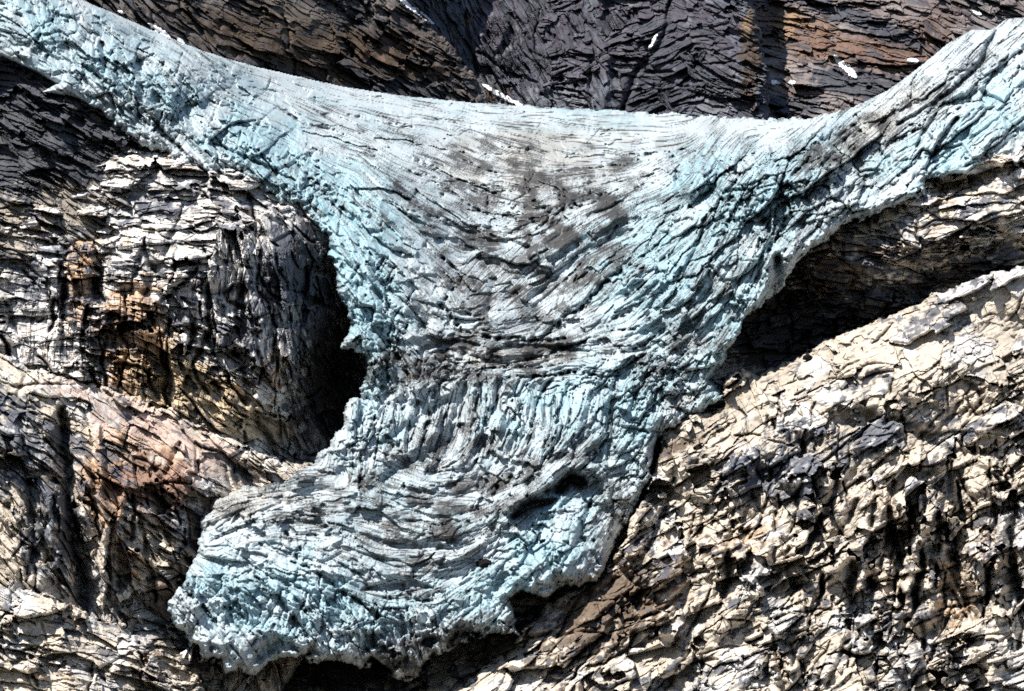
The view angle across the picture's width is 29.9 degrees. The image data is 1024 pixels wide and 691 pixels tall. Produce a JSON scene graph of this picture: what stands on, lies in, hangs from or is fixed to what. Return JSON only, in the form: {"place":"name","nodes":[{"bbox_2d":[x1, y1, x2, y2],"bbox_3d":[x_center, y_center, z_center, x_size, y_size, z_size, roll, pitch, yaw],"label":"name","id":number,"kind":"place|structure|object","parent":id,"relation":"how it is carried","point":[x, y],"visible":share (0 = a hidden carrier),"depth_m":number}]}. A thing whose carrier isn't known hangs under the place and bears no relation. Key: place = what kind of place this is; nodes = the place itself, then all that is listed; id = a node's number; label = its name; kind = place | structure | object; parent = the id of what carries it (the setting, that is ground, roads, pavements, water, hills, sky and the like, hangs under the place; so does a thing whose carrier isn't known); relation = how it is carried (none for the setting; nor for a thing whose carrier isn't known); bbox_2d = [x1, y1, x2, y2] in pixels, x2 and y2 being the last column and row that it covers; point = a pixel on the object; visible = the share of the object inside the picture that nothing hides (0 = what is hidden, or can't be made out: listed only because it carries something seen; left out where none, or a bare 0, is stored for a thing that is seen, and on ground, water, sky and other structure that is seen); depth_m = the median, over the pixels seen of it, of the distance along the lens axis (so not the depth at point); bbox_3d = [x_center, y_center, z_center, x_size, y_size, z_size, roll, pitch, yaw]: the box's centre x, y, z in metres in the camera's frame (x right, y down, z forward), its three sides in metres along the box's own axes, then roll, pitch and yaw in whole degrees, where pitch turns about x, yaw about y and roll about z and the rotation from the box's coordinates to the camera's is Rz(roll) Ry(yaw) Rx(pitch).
{"place":"outdoors","nodes":[
{"label":"outdoors","id":0,"kind":"place"},
{"bbox_2d":[0,56,159,264],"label":"rock shelf","id":1,"kind":"object","parent":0,"point":[48,142],"visible":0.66,"depth_m":1548.10},
{"bbox_2d":[0,586,204,690],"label":"rock slope","id":2,"kind":"structure","parent":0,"point":[48,642],"depth_m":1233.84},
{"bbox_2d":[0,353,313,690],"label":"rock slope","id":3,"kind":"structure","parent":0,"point":[107,497],"depth_m":1330.03},
{"bbox_2d":[0,148,367,462],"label":"rock buttress","id":4,"kind":"object","parent":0,"point":[211,300],"visible":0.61,"depth_m":1462.10},
{"bbox_2d":[0,0,488,102],"bbox_3d":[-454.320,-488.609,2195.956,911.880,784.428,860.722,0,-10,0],"label":"cliff","id":5,"kind":"structure","parent":0,"point":[394,47],"depth_m":2113.16},
{"bbox_2d":[148,23,169,38],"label":"snow patch","id":6,"kind":"object","parent":5,"relation":"on","point":[158,29],"visible":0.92,"depth_m":1899.60},
{"bbox_2d":[398,0,433,23],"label":"snow patch","id":7,"kind":"object","parent":5,"relation":"on","point":[408,5],"visible":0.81,"depth_m":2271.82},
{"bbox_2d":[127,525,627,690],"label":"rock ledge","id":8,"kind":"object","parent":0,"point":[459,665],"visible":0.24,"depth_m":1351.27},
{"bbox_2d":[293,372,759,644],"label":"bedrock","id":9,"kind":"structure","parent":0,"point":[522,600],"depth_m":1405.62},
{"bbox_2d":[0,0,1023,681],"bbox_3d":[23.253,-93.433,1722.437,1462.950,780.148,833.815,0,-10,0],"label":"glacier","id":10,"kind":"object","parent":9,"relation":"on","point":[550,310],"visible":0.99,"depth_m":1526.26},
{"bbox_2d":[476,558,490,568],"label":"boulder","id":11,"kind":"object","parent":10,"relation":"on","point":[483,563],"visible":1,"depth_m":1315.96},
{"bbox_2d":[413,0,770,119],"bbox_3d":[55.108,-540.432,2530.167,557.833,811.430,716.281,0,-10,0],"label":"cliff","id":12,"kind":"structure","parent":0,"point":[702,57],"depth_m":2332.67},
{"bbox_2d":[482,84,521,105],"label":"snow patch","id":13,"kind":"object","parent":12,"relation":"on","point":[501,95],"visible":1,"depth_m":2339.37},
{"bbox_2d":[648,34,657,49],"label":"snow patch","id":14,"kind":"object","parent":12,"relation":"on","point":[652,41],"visible":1,"depth_m":2345.23},
{"bbox_2d":[452,266,1023,690],"bbox_3d":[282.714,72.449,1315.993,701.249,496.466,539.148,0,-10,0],"label":"rock buttress","id":15,"kind":"object","parent":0,"point":[843,511],"visible":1,"depth_m":1308.05},
{"bbox_2d":[803,353,812,360],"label":"boulder","id":16,"kind":"object","parent":15,"relation":"on","point":[807,357],"visible":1,"depth_m":1458.14},
{"bbox_2d":[704,144,1023,411],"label":"rock alcove","id":17,"kind":"object","parent":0,"point":[945,233],"visible":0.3,"depth_m":1569.65},
{"bbox_2d":[751,0,1023,118],"bbox_3d":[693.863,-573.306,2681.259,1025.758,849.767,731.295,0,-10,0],"label":"cliff","id":18,"kind":"structure","parent":0,"point":[875,44],"depth_m":2458.19},
{"bbox_2d":[771,79,780,84],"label":"snow patch","id":19,"kind":"object","parent":18,"relation":"on","point":[773,81],"visible":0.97,"depth_m":2369.47},
{"bbox_2d":[834,55,856,78],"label":"snow patch","id":20,"kind":"object","parent":18,"relation":"on","point":[848,69],"visible":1,"depth_m":2390.64},
{"bbox_2d":[907,57,918,63],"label":"snow patch","id":21,"kind":"object","parent":18,"relation":"on","point":[913,60],"visible":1,"depth_m":2405.26},
{"bbox_2d":[972,10,981,15],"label":"snow patch","id":22,"kind":"object","parent":18,"relation":"on","point":[978,13],"visible":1,"depth_m":2554.69}
]}

